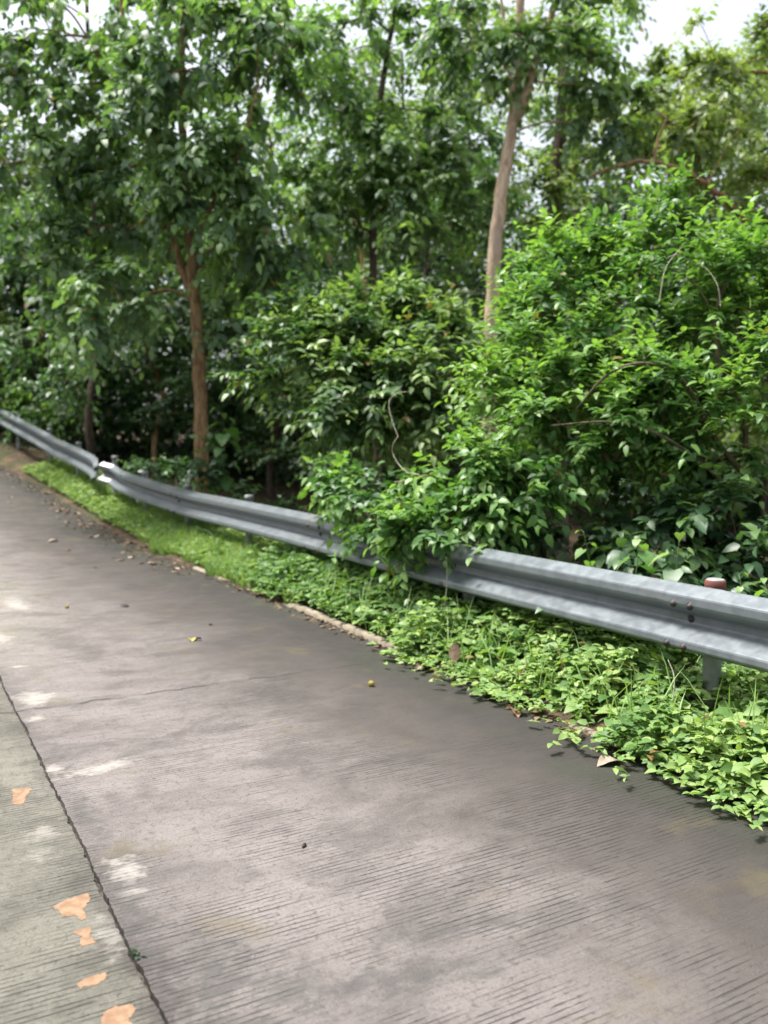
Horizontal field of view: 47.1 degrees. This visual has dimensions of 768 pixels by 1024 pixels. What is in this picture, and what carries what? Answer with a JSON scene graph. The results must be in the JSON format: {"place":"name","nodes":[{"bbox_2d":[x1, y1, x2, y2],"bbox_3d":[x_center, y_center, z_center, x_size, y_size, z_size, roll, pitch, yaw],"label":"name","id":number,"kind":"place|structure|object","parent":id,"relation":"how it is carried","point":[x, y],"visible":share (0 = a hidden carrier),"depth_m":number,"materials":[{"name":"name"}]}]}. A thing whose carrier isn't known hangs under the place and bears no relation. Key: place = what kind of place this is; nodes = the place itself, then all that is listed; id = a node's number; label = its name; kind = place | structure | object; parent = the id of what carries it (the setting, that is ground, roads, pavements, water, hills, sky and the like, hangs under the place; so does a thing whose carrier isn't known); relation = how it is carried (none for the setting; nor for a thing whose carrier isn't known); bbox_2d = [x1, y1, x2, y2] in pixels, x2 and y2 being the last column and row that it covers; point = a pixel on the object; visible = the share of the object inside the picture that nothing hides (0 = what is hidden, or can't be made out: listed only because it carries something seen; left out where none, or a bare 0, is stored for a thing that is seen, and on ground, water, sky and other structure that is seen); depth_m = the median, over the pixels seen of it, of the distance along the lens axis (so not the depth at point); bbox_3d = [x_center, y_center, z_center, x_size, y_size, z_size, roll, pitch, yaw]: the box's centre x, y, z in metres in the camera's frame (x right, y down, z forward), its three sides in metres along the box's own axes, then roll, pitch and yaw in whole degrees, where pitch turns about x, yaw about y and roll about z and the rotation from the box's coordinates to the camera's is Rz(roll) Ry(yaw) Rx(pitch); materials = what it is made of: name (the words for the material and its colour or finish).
{"place":"outdoors","nodes":[
{"label":"outdoors","id":0,"kind":"place"},
{"bbox_2d":[0,434,767,796],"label":"verge","id":1,"kind":"structure","parent":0,"point":[12,458],"depth_m":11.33,"materials":[{"name":"green plant"}]},
{"bbox_2d":[114,453,194,508],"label":"bush","id":2,"kind":"object","parent":1,"relation":"on","point":[136,468],"visible":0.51,"depth_m":13.00,"materials":[{"name":"green plant"}]},
{"bbox_2d":[19,457,304,591],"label":"verge weeds","id":3,"kind":"object","parent":1,"relation":"on","point":[53,465],"visible":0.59,"depth_m":12.51,"materials":[{"name":"green plant"}]},
{"bbox_2d":[0,0,348,521],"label":"broadleaf tree","id":4,"kind":"object","parent":1,"relation":"on","point":[255,36],"visible":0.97,"depth_m":10.84,"materials":[{"name":"green plant"}]},
{"bbox_2d":[0,408,767,714],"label":"guardrail","id":5,"kind":"object","parent":1,"relation":"on","point":[713,622],"visible":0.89,"depth_m":5.13,"materials":[{"name":"metal"}]},
{"bbox_2d":[212,536,561,650],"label":"tall weeds","id":6,"kind":"object","parent":1,"relation":"on","point":[357,573],"visible":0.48,"depth_m":7.00,"materials":[{"name":"green plant"}]},
{"bbox_2d":[375,578,409,601],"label":"broadleaf weed","id":7,"kind":"object","parent":1,"relation":"on","point":[388,583],"visible":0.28,"depth_m":6.38,"materials":[{"name":"green plant"}]},
{"bbox_2d":[394,593,423,620],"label":"broadleaf weed","id":8,"kind":"object","parent":1,"relation":"on","point":[415,607],"visible":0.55,"depth_m":6.01,"materials":[{"name":"green plant"}]},
{"bbox_2d":[252,552,767,830],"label":"ground cover","id":9,"kind":"object","parent":1,"relation":"on","point":[751,770],"visible":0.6,"depth_m":4.44,"materials":[{"name":"green plant"}]},
{"bbox_2d":[442,557,446,619],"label":"dry stalk","id":10,"kind":"object","parent":9,"relation":"on","point":[446,584],"visible":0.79,"depth_m":5.70,"materials":[{"name":"green plant"}]},
{"bbox_2d":[449,641,460,661],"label":"fallen leaf","id":11,"kind":"object","parent":9,"relation":"on","point":[454,652],"visible":1,"depth_m":5.20,"materials":[{"name":"brown plant"}]},
{"bbox_2d":[668,660,674,700],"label":"dry stalk","id":12,"kind":"object","parent":9,"relation":"on","point":[674,682],"visible":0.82,"depth_m":4.09,"materials":[{"name":"beige plant"}]},
{"bbox_2d":[438,443,659,564],"bbox_3d":[1.281,0.331,6.591,1.454,1.728,1.558,4,6,33],"label":"bush","id":13,"kind":"object","parent":1,"relation":"on","point":[606,510],"visible":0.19,"depth_m":6.34,"materials":[{"name":"green plant"}]},
{"bbox_2d":[575,530,621,638],"bbox_3d":[1.242,0.577,5.030,0.320,0.958,0.183,2,5,19],"label":"climbing plant","id":14,"kind":"object","parent":1,"relation":"on","point":[579,552],"visible":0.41,"depth_m":5.01,"materials":[{"name":"green plant"}]},
{"bbox_2d":[607,536,653,653],"bbox_3d":[1.363,0.600,4.861,0.326,0.946,0.228,-4,7,-41],"label":"climbing plant","id":15,"kind":"object","parent":1,"relation":"on","point":[647,557],"visible":0.45,"depth_m":4.83,"materials":[{"name":"green plant"}]},
{"bbox_2d":[649,532,699,659],"bbox_3d":[1.560,0.597,4.700,0.249,0.980,0.274,-2,6,-30],"label":"climbing plant","id":16,"kind":"object","parent":1,"relation":"on","point":[670,574],"visible":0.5,"depth_m":4.65,"materials":[{"name":"green plant"}]},
{"bbox_2d":[736,571,748,593],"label":"climbing plant","id":17,"kind":"object","parent":1,"relation":"on","point":[740,589],"visible":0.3,"depth_m":4.26,"materials":[{"name":"green plant"}]},
{"bbox_2d":[754,577,767,595],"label":"climbing plant","id":18,"kind":"object","parent":1,"relation":"on","point":[759,592],"visible":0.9,"depth_m":4.13,"materials":[{"name":"green plant"}]},
{"bbox_2d":[0,467,767,1023],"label":"road","id":19,"kind":"structure","parent":0,"point":[462,857],"depth_m":3.17,"materials":[{"name":"grey concrete"}]},
{"bbox_2d":[0,682,164,1023],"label":"road lane","id":20,"kind":"structure","parent":19,"relation":"attached to","point":[48,962],"depth_m":2.54,"materials":[{"name":"concrete"}]},
{"bbox_2d":[10,788,31,805],"bbox_3d":[-1.398,1.099,3.406,0.078,0.003,0.179,-2,5,-25],"label":"orange patch","id":21,"kind":"object","parent":20,"relation":"on","point":[19,795],"visible":1,"depth_m":3.41,"materials":[{"name":"paint"}]},
{"bbox_2d":[53,893,89,920],"bbox_3d":[-0.926,1.172,2.608,0.103,0.003,0.156,-1,5,-13],"label":"orange patch","id":22,"kind":"object","parent":20,"relation":"on","point":[74,906],"visible":1,"depth_m":2.62,"materials":[{"name":"paint"}]},
{"bbox_2d":[71,926,95,946],"bbox_3d":[-0.835,1.186,2.459,0.055,0.003,0.094,-3,6,-33],"label":"orange patch","id":23,"kind":"object","parent":20,"relation":"on","point":[85,939],"visible":1,"depth_m":2.46,"materials":[{"name":"paint"}]},
{"bbox_2d":[76,972,108,988],"bbox_3d":[-0.745,1.203,2.262,0.084,0.003,0.044,-4,6,-38],"label":"orange patch","id":24,"kind":"object","parent":20,"relation":"on","point":[97,979],"visible":1,"depth_m":2.26,"materials":[{"name":"paint"}]},
{"bbox_2d":[101,1004,135,1023],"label":"orange patch","id":25,"kind":"object","parent":20,"relation":"on","point":[122,1014],"visible":1,"depth_m":2.13,"materials":[{"name":"paint"}]},
{"bbox_2d":[0,679,164,1022],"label":"road joint","id":26,"kind":"object","parent":19,"relation":"on","point":[140,976],"visible":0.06,"depth_m":2.78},
{"bbox_2d":[128,947,144,958],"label":"weed tuft","id":27,"kind":"object","parent":19,"relation":"on","point":[134,950],"visible":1,"depth_m":2.37,"materials":[{"name":"green plant"}]},
{"bbox_2d":[368,680,374,686],"bbox_3d":[-0.071,0.959,4.932,0.037,0.033,0.037,0,5,0],"label":"berry","id":28,"kind":"object","parent":19,"relation":"on","point":[371,683],"visible":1,"depth_m":4.92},
{"bbox_2d":[0,466,762,808],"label":"leaf litter","id":29,"kind":"object","parent":19,"relation":"on","point":[324,622],"visible":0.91,"depth_m":6.67,"materials":[{"name":"brown plant"}]},
{"bbox_2d":[414,665,427,670],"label":"fallen leaf","id":30,"kind":"object","parent":19,"relation":"on","point":[416,667],"visible":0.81,"depth_m":5.29,"materials":[{"name":"beige plant"}]},
{"bbox_2d":[510,706,521,717],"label":"fallen leaf","id":31,"kind":"object","parent":19,"relation":"on","point":[516,712],"visible":0.8,"depth_m":4.43,"materials":[{"name":"brown plant"}]},
{"bbox_2d":[597,754,618,766],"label":"fallen leaf","id":32,"kind":"object","parent":19,"relation":"on","point":[604,759],"visible":0.99,"depth_m":3.79,"materials":[{"name":"beige plant"}]},
{"bbox_2d":[0,0,767,437],"label":"sky","id":33,"kind":"structure","parent":0,"point":[669,16],"materials":[{"name":"white"}]},
{"bbox_2d":[2,422,767,720],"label":"ground","id":34,"kind":"structure","parent":0,"point":[284,489],"depth_m":21.00,"materials":[{"name":"soil"}]},
{"bbox_2d":[0,93,24,324],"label":"broadleaf tree","id":35,"kind":"object","parent":34,"relation":"on","point":[3,116],"visible":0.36,"depth_m":20.43,"materials":[{"name":"green plant"}]},
{"bbox_2d":[0,378,60,445],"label":"bush","id":36,"kind":"object","parent":34,"relation":"on","point":[12,397],"visible":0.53,"depth_m":18.48,"materials":[{"name":"green plant"}]},
{"bbox_2d":[23,384,84,445],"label":"bush","id":37,"kind":"object","parent":34,"relation":"on","point":[66,430],"visible":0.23,"depth_m":20.33,"materials":[{"name":"green plant"}]},
{"bbox_2d":[0,114,110,434],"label":"broadleaf tree","id":38,"kind":"object","parent":34,"relation":"on","point":[21,181],"visible":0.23,"depth_m":19.98,"materials":[{"name":"green plant"}]},
{"bbox_2d":[0,131,193,434],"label":"broadleaf tree","id":39,"kind":"object","parent":34,"relation":"on","point":[95,426],"visible":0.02,"depth_m":24.61,"materials":[{"name":"green plant"}]},
{"bbox_2d":[0,0,234,466],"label":"broadleaf tree","id":40,"kind":"object","parent":34,"relation":"on","point":[62,393],"visible":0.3,"depth_m":16.20,"materials":[{"name":"green plant"}]},
{"bbox_2d":[25,139,271,476],"bbox_3d":[-4.891,-4.476,19.809,5.773,7.744,4.667,-4,6,-40],"label":"broadleaf tree","id":41,"kind":"object","parent":34,"relation":"on","point":[183,366],"visible":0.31,"depth_m":19.98,"materials":[{"name":"green plant"}]},
{"bbox_2d":[93,119,339,461],"bbox_3d":[-4.702,-5.447,23.610,6.786,9.046,6.571,3,6,27],"label":"broadleaf tree","id":42,"kind":"object","parent":34,"relation":"on","point":[162,351],"visible":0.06,"depth_m":23.13,"materials":[{"name":"green plant"}]},
{"bbox_2d":[179,424,261,531],"bbox_3d":[-2.065,-0.271,10.976,1.023,1.646,1.237,0,5,0],"label":"bush","id":43,"kind":"object","parent":34,"relation":"on","point":[202,471],"visible":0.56,"depth_m":10.78,"materials":[{"name":"green plant"}]},
{"bbox_2d":[205,407,240,498],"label":"sapling","id":44,"kind":"object","parent":34,"relation":"on","point":[228,483],"visible":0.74,"depth_m":10.87,"materials":[{"name":"green plant"}]},
{"bbox_2d":[125,152,389,498],"bbox_3d":[-2.439,-4.089,19.223,5.655,8.012,5.476,5,7,41],"label":"broadleaf tree","id":45,"kind":"object","parent":34,"relation":"on","point":[242,397],"visible":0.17,"depth_m":19.03,"materials":[{"name":"green plant"}]},
{"bbox_2d":[219,493,314,532],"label":"bush","id":46,"kind":"object","parent":34,"relation":"on","point":[286,503],"visible":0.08,"depth_m":10.45,"materials":[{"name":"green plant"}]},
{"bbox_2d":[174,90,412,491],"bbox_3d":[-1.992,-5.011,20.890,5.828,9.490,5.328,0,5,0],"label":"broadleaf tree","id":47,"kind":"object","parent":34,"relation":"on","point":[272,144],"visible":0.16,"depth_m":20.74,"materials":[{"name":"green plant"}]},
{"bbox_2d":[214,52,476,521],"bbox_3d":[-0.667,-4.225,17.222,5.248,9.294,4.243,0,5,-9],"label":"broadleaf tree","id":48,"kind":"object","parent":34,"relation":"on","point":[395,253],"visible":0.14,"depth_m":17.21,"materials":[{"name":"green plant"}]},
{"bbox_2d":[204,257,509,489],"bbox_3d":[-0.066,-0.903,9.530,2.814,3.677,3.113,5,7,43],"label":"bush","id":49,"kind":"object","parent":34,"relation":"on","point":[386,353],"visible":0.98,"depth_m":8.93,"materials":[{"name":"green plant"}]},
{"bbox_2d":[297,489,438,524],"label":"bush","id":50,"kind":"object","parent":34,"relation":"on","point":[323,508],"visible":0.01,"depth_m":9.27,"materials":[{"name":"green plant"}]},
{"bbox_2d":[237,0,517,519],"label":"broadleaf tree","id":51,"kind":"object","parent":34,"relation":"on","point":[372,128],"visible":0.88,"depth_m":13.25,"materials":[{"name":"green plant"}]},
{"bbox_2d":[0,92,767,528],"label":"woods","id":52,"kind":"object","parent":34,"relation":"on","point":[172,450],"visible":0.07,"depth_m":22.46,"materials":[{"name":"green plant"}]},
{"bbox_2d":[297,28,502,477],"bbox_3d":[0.495,-6.894,24.371,5.863,12.550,5.231,-1,5,-13],"label":"broadleaf tree","id":53,"kind":"object","parent":34,"relation":"on","point":[372,79],"visible":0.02,"depth_m":23.84,"materials":[{"name":"green plant"}]},
{"bbox_2d":[279,66,569,508],"bbox_3d":[0.720,-3.244,15.796,5.476,8.012,5.655,5,7,45],"label":"broadleaf tree","id":54,"kind":"object","parent":34,"relation":"on","point":[454,228],"visible":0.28,"depth_m":14.89,"materials":[{"name":"green plant"}]},
{"bbox_2d":[297,407,590,596],"bbox_3d":[0.213,0.035,6.588,1.274,1.621,2.860,-3,6,-34],"label":"bush","id":55,"kind":"object","parent":34,"relation":"on","point":[405,526],"visible":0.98,"depth_m":6.01,"materials":[{"name":"green plant"}]},
{"bbox_2d":[389,391,412,435],"bbox_3d":[0.097,-0.768,6.899,0.164,0.356,0.235,3,6,30],"label":"vine tendril","id":56,"kind":"object","parent":55,"relation":"attached to","point":[390,413],"visible":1,"depth_m":6.89},
{"bbox_2d":[392,437,418,474],"bbox_3d":[0.168,-0.428,6.696,0.035,0.290,0.292,-4,7,-41],"label":"vine tendril","id":57,"kind":"object","parent":55,"relation":"attached to","point":[398,463],"visible":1,"depth_m":6.75},
{"bbox_2d":[354,0,571,478],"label":"broadleaf tree","id":58,"kind":"object","parent":34,"relation":"on","point":[469,291],"visible":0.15,"depth_m":19.93,"materials":[{"name":"green plant"}]},
{"bbox_2d":[190,567,763,807],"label":"kerb","id":59,"kind":"structure","parent":34,"relation":"on","point":[360,632],"depth_m":6.29,"materials":[{"name":"beige concrete"}]},
{"bbox_2d":[364,0,678,546],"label":"broadleaf tree","id":60,"kind":"object","parent":34,"relation":"on","point":[517,62],"visible":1,"depth_m":11.87,"materials":[{"name":"green plant"}]},
{"bbox_2d":[426,0,650,509],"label":"broadleaf tree","id":61,"kind":"object","parent":34,"relation":"on","point":[538,113],"visible":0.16,"depth_m":19.65,"materials":[{"name":"green plant"}]},
{"bbox_2d":[434,152,767,656],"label":"bush","id":62,"kind":"object","parent":34,"relation":"on","point":[648,384],"visible":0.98,"depth_m":6.24,"materials":[{"name":"green plant"}]},
{"bbox_2d":[659,247,681,300],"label":"dry twig","id":63,"kind":"object","parent":62,"relation":"attached to","point":[664,273],"visible":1,"depth_m":5.88,"materials":[{"name":"brown wood"}]},
{"bbox_2d":[665,254,720,305],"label":"dry twig","id":64,"kind":"object","parent":62,"relation":"attached to","point":[708,271],"visible":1,"depth_m":5.92,"materials":[{"name":"wood"}]},
{"bbox_2d":[500,547,703,658],"bbox_3d":[1.431,0.800,5.597,1.352,1.194,1.488,0,5,0],"label":"bush","id":65,"kind":"object","parent":34,"relation":"on","point":[664,564],"visible":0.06,"depth_m":5.43,"materials":[{"name":"green plant"}]},
{"bbox_2d":[481,0,767,557],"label":"broadleaf tree","id":66,"kind":"object","parent":34,"relation":"on","point":[553,193],"visible":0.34,"depth_m":14.65,"materials":[{"name":"green plant"}]},
{"bbox_2d":[515,147,737,523],"bbox_3d":[5.141,-3.943,19.209,5.655,9.046,5.476,-3,6,-36],"label":"broadleaf tree","id":67,"kind":"object","parent":34,"relation":"on","point":[598,198],"visible":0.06,"depth_m":18.79,"materials":[{"name":"green plant"}]},
{"bbox_2d":[565,456,767,674],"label":"bush","id":68,"kind":"object","parent":34,"relation":"on","point":[658,533],"visible":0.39,"depth_m":5.73,"materials":[{"name":"green plant"}]},
{"bbox_2d":[588,0,767,251],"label":"broadleaf tree","id":69,"kind":"object","parent":34,"relation":"on","point":[722,68],"visible":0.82,"depth_m":12.73,"materials":[{"name":"green plant"}]},
{"bbox_2d":[594,54,767,497],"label":"broadleaf tree","id":70,"kind":"object","parent":34,"relation":"on","point":[723,433],"visible":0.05,"depth_m":20.11,"materials":[{"name":"green plant"}]},
{"bbox_2d":[644,462,767,674],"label":"bush","id":71,"kind":"object","parent":34,"relation":"on","point":[756,533],"visible":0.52,"depth_m":5.52,"materials":[{"name":"green plant"}]},
{"bbox_2d":[671,51,767,522],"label":"broadleaf tree","id":72,"kind":"object","parent":34,"relation":"on","point":[764,498],"visible":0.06,"depth_m":18.93,"materials":[{"name":"green plant"}]},
{"bbox_2d":[706,30,767,481],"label":"broadleaf tree","id":73,"kind":"object","parent":34,"relation":"on","point":[757,438],"visible":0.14,"depth_m":15.97,"materials":[{"name":"green plant"}]}
]}

